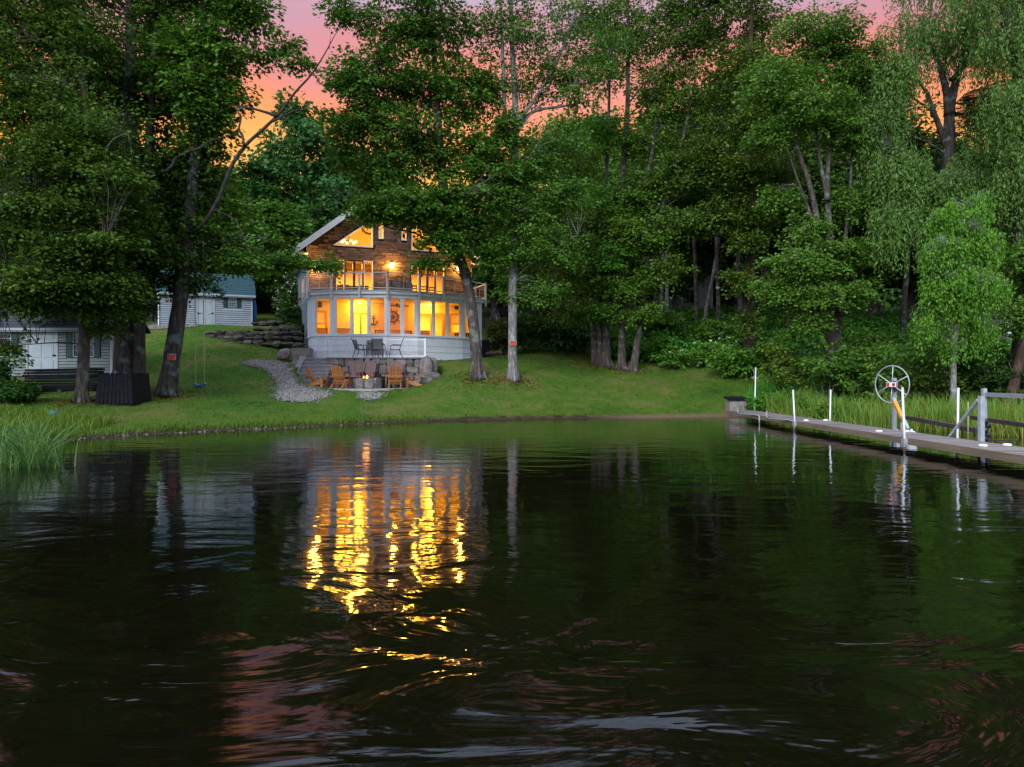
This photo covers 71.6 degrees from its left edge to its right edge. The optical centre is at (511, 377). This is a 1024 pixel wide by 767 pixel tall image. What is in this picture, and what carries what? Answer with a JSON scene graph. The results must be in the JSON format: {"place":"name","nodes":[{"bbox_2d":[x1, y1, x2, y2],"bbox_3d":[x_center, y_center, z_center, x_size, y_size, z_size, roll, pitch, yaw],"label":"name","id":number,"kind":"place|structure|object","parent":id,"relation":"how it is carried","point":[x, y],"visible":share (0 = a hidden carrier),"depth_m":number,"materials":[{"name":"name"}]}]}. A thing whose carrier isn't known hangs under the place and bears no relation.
{"place":"outdoors","nodes":[
{"label":"outdoors","id":0,"kind":"place"},
{"bbox_2d":[0,0,1011,197],"label":"sky","id":1,"kind":"structure","parent":0,"point":[298,18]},
{"bbox_2d":[0,305,1021,440],"bbox_3d":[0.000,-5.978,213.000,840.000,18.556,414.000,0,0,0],"label":"ground","id":2,"kind":"structure","parent":0,"point":[446,367],"depth_m":31.53,"materials":[{"name":"green plant"}]},
{"bbox_2d":[0,356,22,385],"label":"shrub","id":3,"kind":"object","parent":2,"relation":"on","point":[4,370],"visible":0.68,"depth_m":25.36,"materials":[{"name":"green plant"}]},
{"bbox_2d":[0,373,44,403],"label":"shrub","id":4,"kind":"object","parent":2,"relation":"on","point":[11,392],"visible":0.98,"depth_m":23.71,"materials":[{"name":"green plant"}]},
{"bbox_2d":[0,402,119,438],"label":"tall grass","id":5,"kind":"structure","parent":2,"relation":"on","point":[58,418],"depth_m":20.89,"materials":[{"name":"green plant"}]},
{"bbox_2d":[22,368,104,392],"bbox_3d":[-17.174,0.178,27.296,2.735,1.104,1.196,0,0,-9],"label":"panel stack","id":6,"kind":"object","parent":2,"relation":"on","point":[42,375],"visible":0.51,"depth_m":26.93,"materials":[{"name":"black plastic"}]},
{"bbox_2d":[0,309,150,376],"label":"garden shed","id":7,"kind":"structure","parent":2,"relation":"on","point":[54,356],"depth_m":29.97,"materials":[{"name":"grey wood"}]},
{"bbox_2d":[27,330,55,374],"bbox_3d":[-19.859,-1.075,29.980,1.230,1.983,0.080,0,0,0],"label":"door","id":8,"kind":"structure","parent":7,"relation":"in","point":[44,355],"depth_m":29.97,"materials":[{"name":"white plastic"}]},
{"bbox_2d":[0,0,175,402],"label":"maple tree","id":9,"kind":"object","parent":2,"relation":"on","point":[87,166],"visible":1,"depth_m":22.62,"materials":[{"name":"green plant"}]},
{"bbox_2d":[0,0,231,373],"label":"oak tree","id":10,"kind":"object","parent":2,"relation":"on","point":[129,355],"visible":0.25,"depth_m":26.98,"materials":[{"name":"green plant"}]},
{"bbox_2d":[95,373,151,405],"bbox_3d":[-13.672,0.401,25.000,1.310,1.144,1.310,0,0,0],"label":"slatted bin","id":11,"kind":"object","parent":2,"relation":"on","point":[127,389],"visible":0.98,"depth_m":24.40,"materials":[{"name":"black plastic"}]},
{"bbox_2d":[102,172,222,320],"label":"background tree","id":12,"kind":"object","parent":2,"relation":"on","point":[153,302],"visible":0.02,"depth_m":45.91,"materials":[{"name":"green plant"}]},
{"bbox_2d":[155,271,255,325],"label":"blue roofed shed","id":13,"kind":"structure","parent":2,"relation":"on","point":[235,307],"depth_m":42.42,"materials":[{"name":"grey wood"}]},
{"bbox_2d":[197,295,213,324],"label":"door","id":14,"kind":"structure","parent":13,"relation":"in","point":[208,302],"depth_m":42.00,"materials":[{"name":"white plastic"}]},
{"bbox_2d":[155,167,258,273],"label":"background tree","id":15,"kind":"object","parent":2,"relation":"on","point":[221,244],"visible":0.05,"depth_m":49.55,"materials":[{"name":"green plant"}]},
{"bbox_2d":[0,410,439,438],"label":"bank grass","id":16,"kind":"structure","parent":2,"relation":"on","point":[271,422],"depth_m":23.37,"materials":[{"name":"green plant"}]},
{"bbox_2d":[123,0,347,397],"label":"oak tree","id":17,"kind":"object","parent":2,"relation":"on","point":[204,54],"visible":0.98,"depth_m":26.85,"materials":[{"name":"green plant"}]},
{"bbox_2d":[164,31,336,254],"bbox_3d":[-9.634,-8.651,26.535,6.358,8.296,1.009,0,0,0],"label":"dead limb","id":18,"kind":"object","parent":17,"relation":"attached to","point":[275,118],"visible":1,"depth_m":26.12,"materials":[{"name":"brown wood"}]},
{"bbox_2d":[204,320,304,346],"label":"rock wall","id":19,"kind":"structure","parent":2,"relation":"on","point":[277,334],"depth_m":38.45,"materials":[{"name":"grey stone"}]},
{"bbox_2d":[210,196,315,317],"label":"background tree","id":20,"kind":"object","parent":2,"relation":"on","point":[281,219],"visible":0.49,"depth_m":47.01,"materials":[{"name":"green plant"}]},
{"bbox_2d":[221,154,311,312],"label":"background tree","id":21,"kind":"object","parent":2,"relation":"on","point":[252,184],"visible":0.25,"depth_m":54.78,"materials":[{"name":"green plant"}]},
{"bbox_2d":[253,284,285,312],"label":"shrub","id":22,"kind":"object","parent":2,"relation":"on","point":[261,307],"visible":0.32,"depth_m":53.83,"materials":[{"name":"green plant"}]},
{"bbox_2d":[270,272,297,322],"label":"dogwood","id":23,"kind":"object","parent":2,"relation":"on","point":[290,293],"visible":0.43,"depth_m":45.06,"materials":[{"name":"green plant"}]},
{"bbox_2d":[271,293,301,326],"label":"shrub","id":24,"kind":"object","parent":2,"relation":"on","point":[291,311],"visible":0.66,"depth_m":42.11,"materials":[{"name":"green plant"}]},
{"bbox_2d":[236,358,337,402],"bbox_3d":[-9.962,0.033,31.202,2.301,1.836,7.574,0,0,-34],"label":"gravel path","id":25,"kind":"structure","parent":2,"relation":"on","point":[291,382],"depth_m":31.83,"materials":[{"name":"grey gravel"}]},
{"bbox_2d":[233,86,368,237],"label":"background tree","id":26,"kind":"object","parent":2,"relation":"on","point":[305,138],"visible":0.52,"depth_m":56.19,"materials":[{"name":"green plant"}]},
{"bbox_2d":[287,348,334,387],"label":"stone steps","id":27,"kind":"structure","parent":2,"relation":"on","point":[302,359],"depth_m":34.33,"materials":[{"name":"grey stone"}]},
{"bbox_2d":[290,198,338,254],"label":"background tree","id":28,"kind":"object","parent":2,"relation":"on","point":[322,212],"visible":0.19,"depth_m":53.23,"materials":[{"name":"green plant"}]},
{"bbox_2d":[286,144,372,222],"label":"background tree","id":29,"kind":"object","parent":2,"relation":"on","point":[344,202],"visible":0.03,"depth_m":59.59,"materials":[{"name":"green plant"}]},
{"bbox_2d":[325,388,404,390],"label":"patio","id":30,"kind":"structure","parent":2,"relation":"on","point":[366,389],"depth_m":30.90,"materials":[{"name":"grey stone"}]},
{"bbox_2d":[329,366,349,388],"bbox_3d":[-7.628,-0.006,31.399,0.755,1.012,1.102,0,0,8],"label":"adirondack chair","id":31,"kind":"object","parent":30,"relation":"on","point":[337,380],"visible":1,"depth_m":31.22,"materials":[{"name":"brown wood"}]},
{"bbox_2d":[351,375,381,388],"bbox_3d":[-6.650,0.215,32.393,1.402,0.665,1.379,0,0,0],"label":"fire pit","id":32,"kind":"object","parent":30,"relation":"on","point":[366,381],"visible":0.98,"depth_m":31.84,"materials":[{"name":"stone"}]},
{"bbox_2d":[326,357,422,387],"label":"retaining wall","id":33,"kind":"structure","parent":2,"relation":"on","point":[411,366],"depth_m":34.45,"materials":[{"name":"stone"}]},
{"bbox_2d":[286,182,486,359],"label":"lake house","id":34,"kind":"structure","parent":2,"relation":"on","point":[376,262],"depth_m":39.28,"materials":[{"name":"white paint"}]},
{"bbox_2d":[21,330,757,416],"bbox_3d":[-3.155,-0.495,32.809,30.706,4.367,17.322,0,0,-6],"label":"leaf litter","id":35,"kind":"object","parent":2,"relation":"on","point":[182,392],"visible":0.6,"depth_m":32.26,"materials":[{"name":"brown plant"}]},
{"bbox_2d":[1,342,785,427],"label":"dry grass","id":36,"kind":"structure","parent":2,"relation":"on","point":[410,393],"depth_m":30.86,"materials":[{"name":"plant"}]},
{"bbox_2d":[312,0,543,381],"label":"maple tree","id":37,"kind":"object","parent":2,"relation":"on","point":[413,204],"visible":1,"depth_m":31.93,"materials":[{"name":"green plant"}]},
{"bbox_2d":[467,201,522,318],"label":"background tree","id":38,"kind":"object","parent":2,"relation":"on","point":[494,314],"visible":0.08,"depth_m":55.54,"materials":[{"name":"green plant"}]},
{"bbox_2d":[482,312,535,354],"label":"shrub","id":39,"kind":"object","parent":2,"relation":"on","point":[500,331],"visible":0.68,"depth_m":41.73,"materials":[{"name":"green plant"}]},
{"bbox_2d":[490,205,571,319],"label":"background tree","id":40,"kind":"object","parent":2,"relation":"on","point":[501,282],"visible":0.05,"depth_m":48.97,"materials":[{"name":"green plant"}]},
{"bbox_2d":[517,310,562,351],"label":"shrub","id":41,"kind":"object","parent":2,"relation":"on","point":[541,324],"visible":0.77,"depth_m":41.80,"materials":[{"name":"green plant"}]},
{"bbox_2d":[505,239,574,340],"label":"background tree","id":42,"kind":"object","parent":2,"relation":"on","point":[547,309],"visible":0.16,"depth_m":45.51,"materials":[{"name":"green plant"}]},
{"bbox_2d":[156,145,933,308],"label":"wood","id":43,"kind":"object","parent":2,"relation":"on","point":[896,293],"visible":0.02,"depth_m":65.94,"materials":[{"name":"green plant"}]},
{"bbox_2d":[464,0,633,382],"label":"birch tree","id":44,"kind":"object","parent":2,"relation":"on","point":[545,148],"visible":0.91,"depth_m":32.73,"materials":[{"name":"green plant"}]},
{"bbox_2d":[534,313,590,355],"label":"shrub","id":45,"kind":"object","parent":2,"relation":"on","point":[556,343],"visible":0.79,"depth_m":41.14,"materials":[{"name":"green plant"}]},
{"bbox_2d":[507,101,622,321],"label":"background tree","id":46,"kind":"object","parent":2,"relation":"on","point":[549,115],"visible":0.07,"depth_m":50.93,"materials":[{"name":"green plant"}]},
{"bbox_2d":[550,316,596,354],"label":"shrub","id":47,"kind":"object","parent":2,"relation":"on","point":[583,341],"visible":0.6,"depth_m":41.19,"materials":[{"name":"green plant"}]},
{"bbox_2d":[535,120,625,364],"bbox_3d":[3.412,-7.482,38.605,5.252,13.713,5.295,0,0,-30],"label":"lawn tree","id":48,"kind":"object","parent":2,"relation":"on","point":[579,282],"visible":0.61,"depth_m":37.89,"materials":[{"name":"green plant"}]},
{"bbox_2d":[556,104,643,303],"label":"background tree","id":49,"kind":"object","parent":2,"relation":"on","point":[600,118],"visible":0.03,"depth_m":59.10,"materials":[{"name":"green plant"}]},
{"bbox_2d":[566,26,655,365],"bbox_3d":[5.343,-9.969,38.660,4.928,18.820,5.970,0,0,0],"label":"lawn tree","id":50,"kind":"object","parent":2,"relation":"on","point":[605,260],"visible":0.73,"depth_m":38.23,"materials":[{"name":"green plant"}]},
{"bbox_2d":[585,328,645,358],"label":"shrub","id":51,"kind":"object","parent":2,"relation":"on","point":[629,342],"visible":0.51,"depth_m":40.34,"materials":[{"name":"green plant"}]},
{"bbox_2d":[582,116,672,309],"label":"background tree","id":52,"kind":"object","parent":2,"relation":"on","point":[632,266],"visible":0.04,"depth_m":56.79,"materials":[{"name":"green plant"}]},
{"bbox_2d":[547,0,713,367],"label":"lawn tree","id":53,"kind":"object","parent":2,"relation":"on","point":[642,35],"visible":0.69,"depth_m":38.52,"materials":[{"name":"green plant"}]},
{"bbox_2d":[590,71,712,369],"bbox_3d":[7.345,-8.450,37.534,6.818,16.237,4.495,0,0,-25],"label":"lawn tree","id":54,"kind":"object","parent":2,"relation":"on","point":[631,288],"visible":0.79,"depth_m":37.21,"materials":[{"name":"green plant"}]},
{"bbox_2d":[599,110,703,310],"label":"tree","id":55,"kind":"object","parent":2,"relation":"on","point":[661,288],"visible":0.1,"depth_m":49.94,"materials":[{"name":"green plant"}]},
{"bbox_2d":[626,328,683,361],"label":"shrub","id":56,"kind":"object","parent":2,"relation":"on","point":[648,349],"visible":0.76,"depth_m":39.39,"materials":[{"name":"green plant"}]},
{"bbox_2d":[609,114,701,318],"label":"tree","id":57,"kind":"object","parent":2,"relation":"on","point":[666,283],"visible":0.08,"depth_m":48.88,"materials":[{"name":"green plant"}]},
{"bbox_2d":[631,300,697,337],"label":"shrub","id":58,"kind":"object","parent":2,"relation":"on","point":[678,319],"visible":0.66,"depth_m":43.59,"materials":[{"name":"green plant"}]},
{"bbox_2d":[650,343,695,370],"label":"flowering shrub","id":59,"kind":"object","parent":2,"relation":"on","point":[673,359],"visible":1,"depth_m":37.37,"materials":[{"name":"green plant"}]},
{"bbox_2d":[650,327,700,357],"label":"shrub","id":60,"kind":"object","parent":2,"relation":"on","point":[688,341],"visible":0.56,"depth_m":39.32,"materials":[{"name":"green plant"}]},
{"bbox_2d":[630,233,728,309],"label":"background tree","id":61,"kind":"object","parent":2,"relation":"on","point":[687,278],"visible":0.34,"depth_m":53.36,"materials":[{"name":"green plant"}]},
{"bbox_2d":[634,107,730,324],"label":"tree","id":62,"kind":"object","parent":2,"relation":"on","point":[696,302],"visible":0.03,"depth_m":47.89,"materials":[{"name":"green plant"}]},
{"bbox_2d":[653,256,712,309],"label":"neighbour house","id":63,"kind":"structure","parent":2,"relation":"on","point":[702,294],"depth_m":57.85,"materials":[{"name":"white paint"}]},
{"bbox_2d":[627,0,753,371],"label":"lawn tree","id":64,"kind":"object","parent":2,"relation":"on","point":[691,224],"visible":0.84,"depth_m":37.04,"materials":[{"name":"green plant"}]},
{"bbox_2d":[652,104,744,322],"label":"tree","id":65,"kind":"object","parent":2,"relation":"on","point":[718,305],"visible":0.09,"depth_m":45.93,"materials":[{"name":"green plant"}]},
{"bbox_2d":[652,57,757,311],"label":"background tree","id":66,"kind":"object","parent":2,"relation":"on","point":[731,260],"visible":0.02,"depth_m":55.49,"materials":[{"name":"green plant"}]},
{"bbox_2d":[682,337,739,366],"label":"flowering shrub","id":67,"kind":"object","parent":2,"relation":"on","point":[702,348],"visible":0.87,"depth_m":37.17,"materials":[{"name":"green plant"}]},
{"bbox_2d":[666,102,765,324],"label":"tree","id":68,"kind":"object","parent":2,"relation":"on","point":[706,309],"visible":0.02,"depth_m":46.90,"materials":[{"name":"green plant"}]},
{"bbox_2d":[678,314,756,346],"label":"shrub","id":69,"kind":"object","parent":2,"relation":"on","point":[709,329],"visible":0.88,"depth_m":41.38,"materials":[{"name":"green plant"}]},
{"bbox_2d":[665,103,785,335],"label":"tree","id":70,"kind":"object","parent":2,"relation":"on","point":[740,303],"visible":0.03,"depth_m":43.95,"materials":[{"name":"green plant"}]},
{"bbox_2d":[723,396,746,414],"bbox_3d":[9.850,1.229,31.200,0.880,0.780,0.800,0,0,0],"label":"dock box","id":71,"kind":"object","parent":2,"relation":"on","point":[734,401],"visible":0.67,"depth_m":30.89,"materials":[{"name":"grey wood"}]},
{"bbox_2d":[702,345,770,380],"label":"shrub","id":72,"kind":"object","parent":2,"relation":"on","point":[734,364],"visible":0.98,"depth_m":34.59,"materials":[{"name":"green plant"}]},
{"bbox_2d":[671,0,829,371],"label":"ivy tree","id":73,"kind":"object","parent":2,"relation":"on","point":[747,168],"visible":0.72,"depth_m":35.65,"materials":[{"name":"green plant"}]},
{"bbox_2d":[518,302,1011,380],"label":"undergrowth","id":74,"kind":"object","parent":2,"relation":"on","point":[891,320],"visible":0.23,"depth_m":41.99,"materials":[{"name":"green plant"}]},
{"bbox_2d":[742,327,790,380],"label":"shrub","id":75,"kind":"object","parent":2,"relation":"on","point":[768,358],"visible":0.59,"depth_m":34.38,"materials":[{"name":"green plant"}]},
{"bbox_2d":[743,384,795,410],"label":"shrub","id":76,"kind":"object","parent":2,"relation":"on","point":[761,399],"visible":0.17,"depth_m":30.07,"materials":[{"name":"green plant"}]},
{"bbox_2d":[752,341,819,392],"bbox_3d":[12.021,-0.179,31.134,2.695,2.934,2.674,0,0,0],"label":"shrub","id":77,"kind":"object","parent":2,"relation":"on","point":[785,376],"visible":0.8,"depth_m":30.85,"materials":[{"name":"green plant"}]},
{"bbox_2d":[715,109,861,335],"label":"tree","id":78,"kind":"object","parent":2,"relation":"on","point":[818,188],"visible":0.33,"depth_m":42.15,"materials":[{"name":"green plant"}]},
{"bbox_2d":[742,101,873,319],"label":"background tree","id":79,"kind":"object","parent":2,"relation":"on","point":[772,250],"visible":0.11,"depth_m":44.43,"materials":[{"name":"green plant"}]},
{"bbox_2d":[724,369,910,413],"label":"tall grass","id":80,"kind":"structure","parent":2,"relation":"on","point":[761,385],"depth_m":32.05,"materials":[{"name":"green plant"}]},
{"bbox_2d":[733,0,907,397],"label":"poplar clump","id":81,"kind":"object","parent":2,"relation":"on","point":[812,301],"visible":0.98,"depth_m":30.31,"materials":[{"name":"green plant"}]},
{"bbox_2d":[787,331,873,400],"bbox_3d":[13.259,-0.176,29.456,3.148,3.509,2.819,0,0,0],"label":"shrub","id":82,"kind":"object","parent":2,"relation":"on","point":[828,366],"visible":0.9,"depth_m":29.24,"materials":[{"name":"green plant"}]},
{"bbox_2d":[763,79,941,321],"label":"background tree","id":83,"kind":"object","parent":2,"relation":"on","point":[842,229],"visible":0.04,"depth_m":45.39,"materials":[{"name":"green plant"}]},
{"bbox_2d":[822,341,894,399],"bbox_3d":[14.325,-0.119,29.653,3.061,2.785,3.003,0,0,0],"label":"shrub","id":84,"kind":"object","parent":2,"relation":"on","point":[862,387],"visible":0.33,"depth_m":29.29,"materials":[{"name":"green plant"}]},
{"bbox_2d":[841,331,895,392],"bbox_3d":[15.227,-0.605,30.640,2.311,2.796,2.490,0,0,-27],"label":"shrub","id":85,"kind":"object","parent":2,"relation":"on","point":[866,340],"visible":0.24,"depth_m":30.24,"materials":[{"name":"green plant"}]},
{"bbox_2d":[808,100,941,325],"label":"background tree","id":86,"kind":"object","parent":2,"relation":"on","point":[874,308],"visible":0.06,"depth_m":45.26,"materials":[{"name":"green plant"}]},
{"bbox_2d":[837,201,936,325],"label":"background tree","id":87,"kind":"object","parent":2,"relation":"on","point":[912,288],"visible":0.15,"depth_m":43.69,"materials":[{"name":"green plant"}]},
{"bbox_2d":[848,343,927,408],"bbox_3d":[14.599,0.144,27.642,2.595,2.981,2.578,0,0,0],"label":"shrub","id":88,"kind":"object","parent":2,"relation":"on","point":[880,382],"visible":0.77,"depth_m":27.45,"materials":[{"name":"green plant"}]},
{"bbox_2d":[761,383,1023,436],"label":"reeds","id":89,"kind":"object","parent":2,"relation":"on","point":[948,409],"visible":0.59,"depth_m":24.00,"materials":[{"name":"green plant"}]},
{"bbox_2d":[840,88,971,343],"bbox_3d":[21.693,-8.326,38.487,7.472,13.303,6.333,0,0,-24],"label":"tree","id":90,"kind":"object","parent":2,"relation":"on","point":[931,139],"visible":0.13,"depth_m":37.87,"materials":[{"name":"green plant"}]},
{"bbox_2d":[850,0,1013,376],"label":"willow tree","id":91,"kind":"object","parent":2,"relation":"on","point":[905,178],"visible":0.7,"depth_m":29.97,"materials":[{"name":"green plant"}]},
{"bbox_2d":[899,328,971,407],"bbox_3d":[16.241,-0.312,27.189,2.630,3.425,2.717,0,0,0],"label":"shrub","id":92,"kind":"object","parent":2,"relation":"on","point":[932,382],"visible":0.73,"depth_m":27.07,"materials":[{"name":"green plant"}]},
{"bbox_2d":[907,189,1019,403],"bbox_3d":[15.810,-2.457,24.795,3.413,8.497,2.356,0,0,-22],"label":"willow sapling","id":93,"kind":"object","parent":2,"relation":"on","point":[956,257],"visible":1,"depth_m":24.68,"materials":[{"name":"green plant"}]},
{"bbox_2d":[929,330,1007,398],"bbox_3d":[18.032,-0.423,27.869,3.416,2.850,2.390,0,0,0],"label":"shrub","id":94,"kind":"object","parent":2,"relation":"on","point":[963,370],"visible":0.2,"depth_m":27.80,"materials":[{"name":"green plant"}]},
{"bbox_2d":[942,0,1023,389],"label":"willow tree","id":95,"kind":"object","parent":2,"relation":"on","point":[1008,113],"visible":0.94,"depth_m":27.40,"materials":[{"name":"green plant"}]},
{"bbox_2d":[957,344,1021,406],"bbox_3d":[17.867,-0.084,26.590,2.398,2.570,2.318,0,0,-18],"label":"shrub","id":96,"kind":"object","parent":2,"relation":"on","point":[990,368],"visible":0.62,"depth_m":26.41,"materials":[{"name":"green plant"}]},
{"bbox_2d":[963,353,1023,400],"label":"shrub","id":97,"kind":"object","parent":2,"relation":"on","point":[1004,374],"visible":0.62,"depth_m":25.49,"materials":[{"name":"green plant"}]},
{"bbox_2d":[985,237,1023,406],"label":"leaning tree","id":98,"kind":"object","parent":2,"relation":"on","point":[1016,335],"visible":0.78,"depth_m":25.61,"materials":[{"name":"green plant"}]},
{"bbox_2d":[992,245,1023,417],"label":"leaning tree","id":99,"kind":"object","parent":2,"relation":"on","point":[1013,385],"visible":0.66,"depth_m":24.98,"materials":[{"name":"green plant"}]},
{"bbox_2d":[0,417,1023,766],"bbox_3d":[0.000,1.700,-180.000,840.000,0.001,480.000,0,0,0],"label":"lake water","id":100,"kind":"structure","parent":0,"point":[706,591],"depth_m":5.43,"materials":[{"name":"black liquid"}]},
{"bbox_2d":[0,415,97,468],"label":"reeds","id":101,"kind":"object","parent":100,"relation":"in","point":[24,453],"visible":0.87,"depth_m":13.81,"materials":[{"name":"green plant"}]},
{"bbox_2d":[727,367,1023,463],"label":"dock","id":102,"kind":"object","parent":100,"relation":"in","point":[1008,452],"visible":0.88,"depth_m":16.84,"materials":[{"name":"wood"}]},
{"bbox_2d":[875,365,1023,442],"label":"lift","id":103,"kind":"object","parent":100,"relation":"in","point":[984,425],"visible":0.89,"depth_m":17.55,"materials":[{"name":"metal"}]},
{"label":"upper patio","id":104,"kind":"structure","parent":0,"visible":0},
{"bbox_2d":[319,338,425,356],"bbox_3d":[-6.914,-1.452,35.441,5.290,0.976,1.097,0,0,-2],"label":"patio railing","id":105,"kind":"object","parent":104,"relation":"on","point":[424,339],"visible":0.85,"depth_m":34.91,"materials":[{"name":"white metal"}]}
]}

